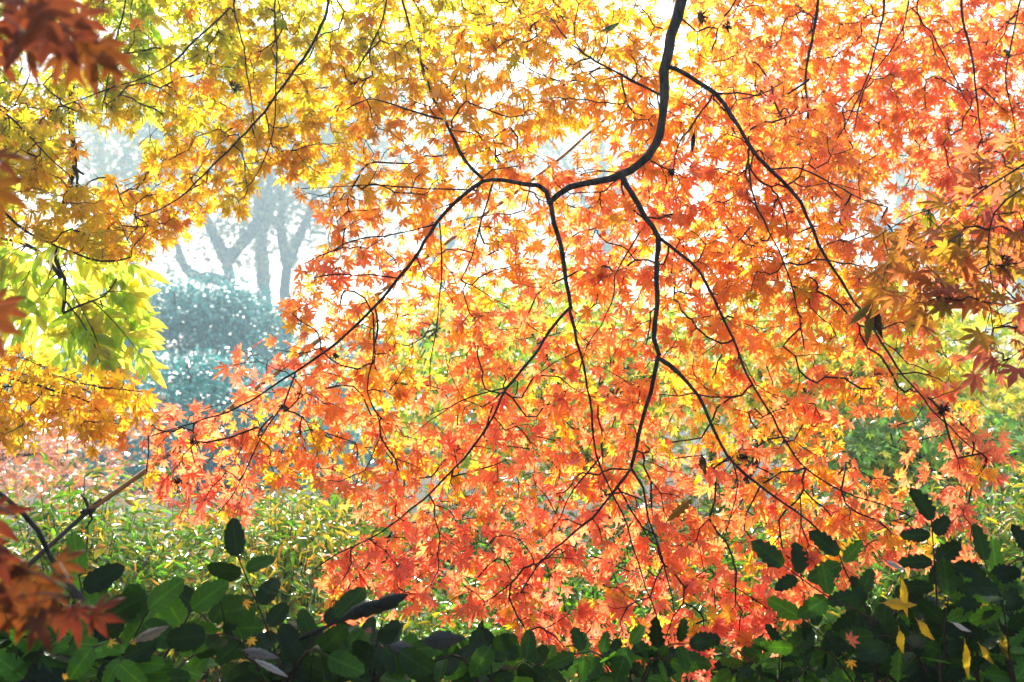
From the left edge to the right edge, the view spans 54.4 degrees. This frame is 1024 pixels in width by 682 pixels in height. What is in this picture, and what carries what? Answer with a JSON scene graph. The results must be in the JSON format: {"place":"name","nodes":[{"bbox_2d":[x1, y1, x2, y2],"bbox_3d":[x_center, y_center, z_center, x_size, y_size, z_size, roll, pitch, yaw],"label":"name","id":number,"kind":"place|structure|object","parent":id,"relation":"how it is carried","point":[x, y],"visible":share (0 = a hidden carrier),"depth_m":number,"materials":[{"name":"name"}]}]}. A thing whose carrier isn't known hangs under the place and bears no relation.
{"place":"outdoors","nodes":[
{"label":"outdoors","id":0,"kind":"place"},
{"bbox_2d":[0,420,1023,680],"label":"ground","id":1,"kind":"structure","parent":0,"point":[436,480],"depth_m":17.88,"materials":[{"name":"green plant"}]},
{"bbox_2d":[0,491,109,662],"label":"bare branch","id":2,"kind":"object","parent":1,"relation":"on","point":[38,531],"visible":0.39,"depth_m":1.72,"materials":[{"name":"brown wood"}]},
{"bbox_2d":[0,596,122,681],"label":"mahonia shrub","id":3,"kind":"object","parent":1,"relation":"on","point":[40,662],"visible":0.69,"depth_m":1.69,"materials":[{"name":"green plant"}]},
{"bbox_2d":[0,0,140,653],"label":"maple tree","id":4,"kind":"object","parent":1,"relation":"on","point":[37,31],"visible":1,"depth_m":0.95,"materials":[{"name":"red plant"}]},
{"bbox_2d":[0,344,140,445],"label":"evergreen bush","id":5,"kind":"object","parent":1,"relation":"on","point":[7,370],"visible":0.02,"depth_m":36.10,"materials":[{"name":"plant"}]},
{"bbox_2d":[0,105,178,461],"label":"maple tree","id":6,"kind":"object","parent":1,"relation":"on","point":[29,383],"visible":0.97,"depth_m":2.81,"materials":[{"name":"yellow plant"}]},
{"bbox_2d":[0,367,195,536],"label":"maple tree","id":7,"kind":"object","parent":1,"relation":"on","point":[47,442],"visible":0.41,"depth_m":8.20,"materials":[{"name":"red plant"}]},
{"bbox_2d":[0,442,231,681],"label":"leafy shrub","id":8,"kind":"object","parent":1,"relation":"on","point":[98,557],"visible":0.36,"depth_m":3.93,"materials":[{"name":"green plant"}]},
{"bbox_2d":[1,0,261,361],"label":"woodland tree","id":9,"kind":"object","parent":1,"relation":"on","point":[115,167],"visible":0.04,"depth_m":101.65,"materials":[{"name":"grey plant"}]},
{"bbox_2d":[47,534,239,681],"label":"mahonia shrub","id":10,"kind":"object","parent":1,"relation":"on","point":[135,610],"visible":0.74,"depth_m":1.77,"materials":[{"name":"green plant"}]},
{"bbox_2d":[108,639,117,646],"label":"fallen leaf","id":11,"kind":"object","parent":10,"relation":"on","point":[110,642],"visible":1,"depth_m":1.60,"materials":[{"name":"yellow plant"}]},
{"bbox_2d":[127,625,168,643],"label":"withered leaf","id":12,"kind":"object","parent":10,"relation":"attached to","point":[150,634],"visible":1,"depth_m":1.56,"materials":[{"name":"grey plant"}]},
{"bbox_2d":[0,0,332,415],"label":"pinnate tree","id":13,"kind":"object","parent":1,"relation":"on","point":[92,326],"visible":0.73,"depth_m":3.55,"materials":[{"name":"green plant"}]},
{"bbox_2d":[14,260,345,455],"bbox_3d":[-11.774,0.556,35.426,13.008,7.125,9.750,0,-4,0],"label":"evergreen bush","id":14,"kind":"object","parent":1,"relation":"on","point":[217,317],"visible":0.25,"depth_m":33.92,"materials":[{"name":"green plant"}]},
{"bbox_2d":[59,465,316,681],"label":"leafy shrub","id":15,"kind":"object","parent":1,"relation":"on","point":[151,534],"visible":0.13,"depth_m":4.37,"materials":[{"name":"green plant"}]},
{"bbox_2d":[3,341,406,489],"bbox_3d":[-7.197,1.605,23.042,9.687,3.295,8.453,-1,-4,16],"label":"evergreen bush","id":16,"kind":"object","parent":1,"relation":"on","point":[190,377],"visible":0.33,"depth_m":21.16,"materials":[{"name":"green plant"}]},
{"bbox_2d":[22,0,389,383],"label":"woodland tree","id":17,"kind":"object","parent":1,"relation":"on","point":[235,250],"visible":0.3,"depth_m":89.20,"materials":[{"name":"grey plant"}]},
{"bbox_2d":[98,0,430,401],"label":"woodland tree","id":18,"kind":"object","parent":1,"relation":"on","point":[260,275],"visible":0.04,"depth_m":106.94,"materials":[{"name":"grey plant"}]},
{"bbox_2d":[165,517,366,681],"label":"mahonia shrub","id":19,"kind":"object","parent":1,"relation":"on","point":[295,661],"visible":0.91,"depth_m":1.84,"materials":[{"name":"green plant"}]},
{"bbox_2d":[243,599,252,609],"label":"fallen leaf","id":20,"kind":"object","parent":19,"relation":"attached to","point":[245,603],"visible":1,"depth_m":1.80,"materials":[{"name":"orange plant"}]},
{"bbox_2d":[246,637,256,646],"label":"fallen leaf","id":21,"kind":"object","parent":19,"relation":"attached to","point":[252,640],"visible":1,"depth_m":1.75,"materials":[{"name":"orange plant"}]},
{"bbox_2d":[237,648,278,659],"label":"withered leaf","id":22,"kind":"object","parent":19,"relation":"attached to","point":[258,653],"visible":1,"depth_m":1.66,"materials":[{"name":"grey plant"}]},
{"bbox_2d":[248,656,287,676],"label":"withered leaf","id":23,"kind":"object","parent":19,"relation":"attached to","point":[269,667],"visible":1,"depth_m":1.61,"materials":[{"name":"grey plant"}]},
{"bbox_2d":[273,621,338,650],"bbox_3d":[-0.374,0.540,1.831,0.129,0.057,0.010,1,-4,-12],"label":"withered leaf","id":24,"kind":"object","parent":19,"relation":"attached to","point":[310,633],"visible":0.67,"depth_m":1.83,"materials":[{"name":"grey plant"}]},
{"bbox_2d":[333,599,398,621],"bbox_3d":[-0.266,0.491,1.815,0.117,0.036,0.019,1,-4,-15],"label":"withered leaf","id":25,"kind":"object","parent":19,"relation":"attached to","point":[358,611],"visible":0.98,"depth_m":1.81,"materials":[{"name":"grey plant"}]},
{"bbox_2d":[121,453,420,681],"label":"leafy shrub","id":26,"kind":"object","parent":1,"relation":"on","point":[297,589],"visible":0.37,"depth_m":4.00,"materials":[{"name":"green plant"}]},
{"bbox_2d":[0,0,587,263],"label":"maple tree","id":27,"kind":"object","parent":1,"relation":"on","point":[306,103],"visible":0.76,"depth_m":3.34,"materials":[{"name":"yellow plant"}]},
{"bbox_2d":[130,0,502,385],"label":"woodland tree","id":28,"kind":"object","parent":1,"relation":"on","point":[286,277],"visible":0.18,"depth_m":93.91,"materials":[{"name":"grey plant"}]},
{"bbox_2d":[27,109,616,567],"bbox_3d":[-0.955,0.288,3.513,3.525,2.985,0.060,2,-5,-29],"label":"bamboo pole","id":29,"kind":"object","parent":1,"relation":"on","point":[93,507],"visible":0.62,"depth_m":3.34,"materials":[{"name":"wood"}]},
{"bbox_2d":[238,446,455,627],"bbox_3d":[-0.912,1.203,5.312,1.354,1.406,1.508,-3,-5,35],"label":"leafy shrub","id":30,"kind":"object","parent":1,"relation":"on","point":[359,522],"visible":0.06,"depth_m":5.13,"materials":[{"name":"yellow plant"}]},
{"bbox_2d":[310,616,442,681],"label":"mahonia shrub","id":31,"kind":"object","parent":1,"relation":"on","point":[379,659],"visible":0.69,"depth_m":1.88,"materials":[{"name":"green plant"}]},
{"bbox_2d":[367,593,407,609],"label":"withered leaf","id":32,"kind":"object","parent":31,"relation":"on","point":[389,601],"visible":1,"depth_m":1.81,"materials":[{"name":"grey plant"}]},
{"bbox_2d":[385,641,416,655],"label":"withered leaf","id":33,"kind":"object","parent":31,"relation":"attached to","point":[397,646],"visible":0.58,"depth_m":1.75,"materials":[{"name":"grey plant"}]},
{"bbox_2d":[417,630,464,650],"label":"withered leaf","id":34,"kind":"object","parent":31,"relation":"attached to","point":[441,640],"visible":1,"depth_m":1.76,"materials":[{"name":"grey plant"}]},
{"bbox_2d":[286,319,495,455],"bbox_3d":[-4.504,1.635,37.425,9.451,5.310,9.619,0,-4,0],"label":"evergreen bush","id":35,"kind":"object","parent":1,"relation":"on","point":[352,356],"visible":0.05,"depth_m":35.38,"materials":[{"name":"grey plant"}]},
{"bbox_2d":[284,545,539,681],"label":"leafy shrub","id":36,"kind":"object","parent":1,"relation":"on","point":[426,628],"visible":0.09,"depth_m":3.64,"materials":[{"name":"green plant"}]},
{"bbox_2d":[284,0,617,408],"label":"woodland tree","id":37,"kind":"object","parent":1,"relation":"on","point":[451,244],"visible":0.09,"depth_m":114.65,"materials":[{"name":"grey plant"}]},
{"bbox_2d":[409,621,578,681],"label":"mahonia shrub","id":38,"kind":"object","parent":1,"relation":"on","point":[482,654],"visible":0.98,"depth_m":2.08,"materials":[{"name":"green plant"}]},
{"bbox_2d":[368,449,637,640],"bbox_3d":[-0.032,1.211,5.105,1.569,1.362,1.626,-3,-5,39],"label":"leafy shrub","id":39,"kind":"object","parent":1,"relation":"on","point":[511,518],"visible":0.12,"depth_m":5.00,"materials":[{"name":"green plant"}]},
{"bbox_2d":[264,232,806,582],"bbox_3d":[0.216,0.695,6.482,3.487,2.621,2.899,0,-4,0],"label":"maple tree","id":40,"kind":"object","parent":1,"relation":"on","point":[420,367],"visible":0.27,"depth_m":6.12,"materials":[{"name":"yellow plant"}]},
{"bbox_2d":[138,0,1019,681],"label":"maple tree","id":41,"kind":"object","parent":1,"relation":"on","point":[764,222],"visible":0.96,"depth_m":2.83,"materials":[{"name":"orange plant"}]},
{"bbox_2d":[171,474,184,486],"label":"withered leaf","id":42,"kind":"object","parent":41,"relation":"hanging from","point":[177,481],"visible":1,"depth_m":2.54,"materials":[{"name":"black plant"}]},
{"bbox_2d":[189,438,201,447],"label":"withered leaf","id":43,"kind":"object","parent":41,"relation":"attached to","point":[192,442],"visible":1,"depth_m":2.60,"materials":[{"name":"plant"}]},
{"bbox_2d":[228,80,242,94],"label":"withered leaf","id":44,"kind":"object","parent":41,"relation":"attached to","point":[235,88],"visible":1,"depth_m":3.10,"materials":[{"name":"brown plant"}]},
{"bbox_2d":[277,403,288,412],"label":"withered leaf","id":45,"kind":"object","parent":41,"relation":"hanging from","point":[284,407],"visible":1,"depth_m":2.54,"materials":[{"name":"black plant"}]},
{"bbox_2d":[332,345,338,359],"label":"withered leaf","id":46,"kind":"object","parent":41,"relation":"attached to","point":[335,355],"visible":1,"depth_m":2.60,"materials":[{"name":"brown plant"}]},
{"bbox_2d":[598,22,619,32],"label":"withered leaf","id":47,"kind":"object","parent":41,"relation":"attached to","point":[611,27],"visible":1,"depth_m":2.81,"materials":[{"name":"green plant"}]},
{"bbox_2d":[667,165,675,176],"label":"withered leaf","id":48,"kind":"object","parent":41,"relation":"attached to","point":[671,171],"visible":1,"depth_m":2.60,"materials":[{"name":"brown plant"}]},
{"bbox_2d":[666,496,694,521],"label":"withered leaf","id":49,"kind":"object","parent":41,"relation":"attached to","point":[679,510],"visible":1,"depth_m":2.48,"materials":[{"name":"brown plant"}]},
{"bbox_2d":[690,129,695,151],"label":"withered leaf","id":50,"kind":"object","parent":41,"relation":"hanging from","point":[693,140],"visible":1,"depth_m":2.76,"materials":[{"name":"brown plant"}]},
{"bbox_2d":[698,453,706,474],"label":"withered leaf","id":51,"kind":"object","parent":41,"relation":"attached to","point":[702,464],"visible":1,"depth_m":2.51,"materials":[{"name":"brown plant"}]},
{"bbox_2d":[696,10,710,26],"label":"withered leaf","id":52,"kind":"object","parent":41,"relation":"hanging from","point":[700,16],"visible":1,"depth_m":2.70,"materials":[{"name":"brown plant"}]},
{"bbox_2d":[721,17,732,31],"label":"withered leaf","id":53,"kind":"object","parent":41,"relation":"hanging from","point":[726,26],"visible":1,"depth_m":2.70,"materials":[{"name":"brown plant"}]},
{"bbox_2d":[736,448,750,462],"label":"withered leaf","id":54,"kind":"object","parent":41,"relation":"attached to","point":[745,457],"visible":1,"depth_m":2.50,"materials":[{"name":"black plant"}]},
{"bbox_2d":[934,399,950,416],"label":"withered leaf","id":55,"kind":"object","parent":41,"relation":"attached to","point":[942,410],"visible":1,"depth_m":2.54,"materials":[{"name":"black plant"}]},
{"bbox_2d":[421,503,741,681],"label":"leafy shrub","id":56,"kind":"object","parent":1,"relation":"on","point":[596,593],"visible":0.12,"depth_m":3.98,"materials":[{"name":"green plant"}]},
{"bbox_2d":[401,2,783,387],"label":"woodland tree","id":57,"kind":"object","parent":1,"relation":"on","point":[606,247],"visible":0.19,"depth_m":108.95,"materials":[{"name":"grey plant"}]},
{"bbox_2d":[544,616,720,681],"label":"mahonia shrub","id":58,"kind":"object","parent":1,"relation":"on","point":[665,665],"visible":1,"depth_m":2.10,"materials":[{"name":"green plant"}]},
{"bbox_2d":[551,429,835,681],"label":"leafy shrub","id":59,"kind":"object","parent":1,"relation":"on","point":[707,510],"visible":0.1,"depth_m":5.22,"materials":[{"name":"green plant"}]},
{"bbox_2d":[588,481,942,681],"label":"leafy shrub","id":60,"kind":"object","parent":1,"relation":"on","point":[836,612],"visible":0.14,"depth_m":3.94,"materials":[{"name":"green plant"}]},
{"bbox_2d":[710,623,850,681],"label":"mahonia shrub","id":61,"kind":"object","parent":1,"relation":"on","point":[755,664],"visible":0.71,"depth_m":2.17,"materials":[{"name":"green plant"}]},
{"bbox_2d":[629,256,1023,548],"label":"maple tree","id":62,"kind":"object","parent":1,"relation":"on","point":[950,324],"visible":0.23,"depth_m":6.27,"materials":[{"name":"yellow plant"}]},
{"bbox_2d":[689,0,1023,292],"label":"maple tree","id":63,"kind":"object","parent":1,"relation":"on","point":[817,32],"visible":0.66,"depth_m":3.75,"materials":[{"name":"orange plant"}]},
{"bbox_2d":[698,1,1023,366],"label":"woodland tree","id":64,"kind":"object","parent":1,"relation":"on","point":[901,180],"visible":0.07,"depth_m":115.59,"materials":[{"name":"grey plant"}]},
{"bbox_2d":[764,529,963,681],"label":"mahonia shrub","id":65,"kind":"object","parent":1,"relation":"on","point":[802,640],"visible":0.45,"depth_m":2.07,"materials":[{"name":"green plant"}]},
{"bbox_2d":[726,376,1023,541],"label":"maple tree","id":66,"kind":"object","parent":1,"relation":"on","point":[863,445],"visible":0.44,"depth_m":5.17,"materials":[{"name":"green plant"}]},
{"bbox_2d":[747,453,1018,678],"bbox_3d":[1.755,1.206,4.968,1.543,1.353,1.614,0,-4,0],"label":"leafy shrub","id":67,"kind":"object","parent":1,"relation":"on","point":[874,537],"visible":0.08,"depth_m":4.75,"materials":[{"name":"green plant"}]},
{"bbox_2d":[751,487,1023,681],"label":"mahonia shrub","id":68,"kind":"object","parent":1,"relation":"on","point":[941,655],"visible":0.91,"depth_m":1.99,"materials":[{"name":"green plant"}]},
{"bbox_2d":[845,659,856,668],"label":"fallen leaf","id":69,"kind":"object","parent":68,"relation":"attached to","point":[849,662],"visible":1,"depth_m":1.88,"materials":[{"name":"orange plant"}]},
{"bbox_2d":[845,630,859,647],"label":"fallen leaf","id":70,"kind":"object","parent":68,"relation":"attached to","point":[851,640],"visible":1,"depth_m":1.90,"materials":[{"name":"red plant"}]},
{"bbox_2d":[882,559,903,568],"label":"withered leaf","id":71,"kind":"object","parent":68,"relation":"attached to","point":[893,565],"visible":1,"depth_m":1.86,"materials":[{"name":"grey plant"}]},
{"bbox_2d":[879,597,915,609],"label":"withered leaf","id":72,"kind":"object","parent":68,"relation":"attached to","point":[895,603],"visible":1,"depth_m":1.87,"materials":[{"name":"yellow plant"}]},
{"bbox_2d":[896,626,904,652],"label":"withered leaf","id":73,"kind":"object","parent":68,"relation":"attached to","point":[900,638],"visible":1,"depth_m":1.87,"materials":[{"name":"yellow plant"}]},
{"bbox_2d":[899,573,907,617],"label":"withered leaf","id":74,"kind":"object","parent":68,"relation":"attached to","point":[903,596],"visible":1,"depth_m":1.87,"materials":[{"name":"yellow plant"}]},
{"bbox_2d":[915,618,934,639],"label":"withered leaf","id":75,"kind":"object","parent":68,"relation":"attached to","point":[924,629],"visible":1,"depth_m":1.87,"materials":[{"name":"yellow plant"}]},
{"bbox_2d":[819,561,979,681],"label":"mahonia shrub","id":76,"kind":"object","parent":1,"relation":"on","point":[841,644],"visible":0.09,"depth_m":2.28,"materials":[{"name":"green plant"}]},
{"bbox_2d":[851,131,1023,395],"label":"maple tree","id":77,"kind":"object","parent":1,"relation":"on","point":[949,245],"visible":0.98,"depth_m":2.00,"materials":[{"name":"orange plant"}]},
{"bbox_2d":[849,305,870,324],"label":"withered leaf","id":78,"kind":"object","parent":77,"relation":"hanging from","point":[859,315],"visible":0.9,"depth_m":2.31,"materials":[{"name":"plant"}]},
{"bbox_2d":[864,304,874,343],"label":"withered leaf","id":79,"kind":"object","parent":77,"relation":"hanging from","point":[869,322],"visible":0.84,"depth_m":2.31,"materials":[{"name":"plant"}]},
{"bbox_2d":[874,309,882,337],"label":"withered leaf","id":80,"kind":"object","parent":77,"relation":"hanging from","point":[878,323],"visible":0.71,"depth_m":2.31,"materials":[{"name":"brown plant"}]},
{"bbox_2d":[986,244,1012,272],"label":"withered leaf","id":81,"kind":"object","parent":77,"relation":"hanging from","point":[1002,256],"visible":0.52,"depth_m":1.98,"materials":[{"name":"brown plant"}]},
{"bbox_2d":[856,73,1023,391],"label":"woodland tree","id":82,"kind":"object","parent":1,"relation":"on","point":[1019,280],"visible":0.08,"depth_m":107.27,"materials":[{"name":"grey plant"}]},
{"bbox_2d":[863,430,1023,681],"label":"leafy shrub","id":83,"kind":"object","parent":1,"relation":"on","point":[1011,549],"visible":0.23,"depth_m":4.32,"materials":[{"name":"green plant"}]},
{"bbox_2d":[907,284,1023,501],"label":"maple tree","id":84,"kind":"object","parent":1,"relation":"on","point":[1000,401],"visible":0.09,"depth_m":8.31,"materials":[{"name":"yellow plant"}]},
{"bbox_2d":[949,563,1023,681],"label":"mahonia shrub","id":85,"kind":"object","parent":1,"relation":"on","point":[956,596],"visible":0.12,"depth_m":2.15,"materials":[{"name":"green plant"}]},
{"bbox_2d":[954,522,1023,681],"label":"mahonia shrub","id":86,"kind":"object","parent":1,"relation":"on","point":[979,587],"visible":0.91,"depth_m":1.92,"materials":[{"name":"green plant"}]},
{"bbox_2d":[949,621,970,631],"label":"withered leaf","id":87,"kind":"object","parent":86,"relation":"attached to","point":[961,627],"visible":1,"depth_m":1.81,"materials":[{"name":"grey plant"}]},
{"bbox_2d":[962,638,970,678],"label":"withered leaf","id":88,"kind":"object","parent":86,"relation":"attached to","point":[966,658],"visible":1,"depth_m":1.87,"materials":[{"name":"yellow plant"}]},
{"bbox_2d":[977,642,993,663],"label":"withered leaf","id":89,"kind":"object","parent":86,"relation":"attached to","point":[985,653],"visible":1,"depth_m":1.87,"materials":[{"name":"yellow plant"}]},
{"bbox_2d":[999,627,1008,659],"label":"withered leaf","id":90,"kind":"object","parent":86,"relation":"attached to","point":[1004,645],"visible":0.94,"depth_m":1.87,"materials":[{"name":"yellow plant"}]},
{"bbox_2d":[0,0,1023,419],"label":"sky","id":91,"kind":"structure","parent":0,"point":[664,6],"materials":[{"name":"white"}]},
{"bbox_2d":[689,42,1023,119],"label":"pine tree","id":92,"kind":"object","parent":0,"point":[1006,51],"visible":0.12,"depth_m":5.64,"materials":[{"name":"wood"}]}
]}

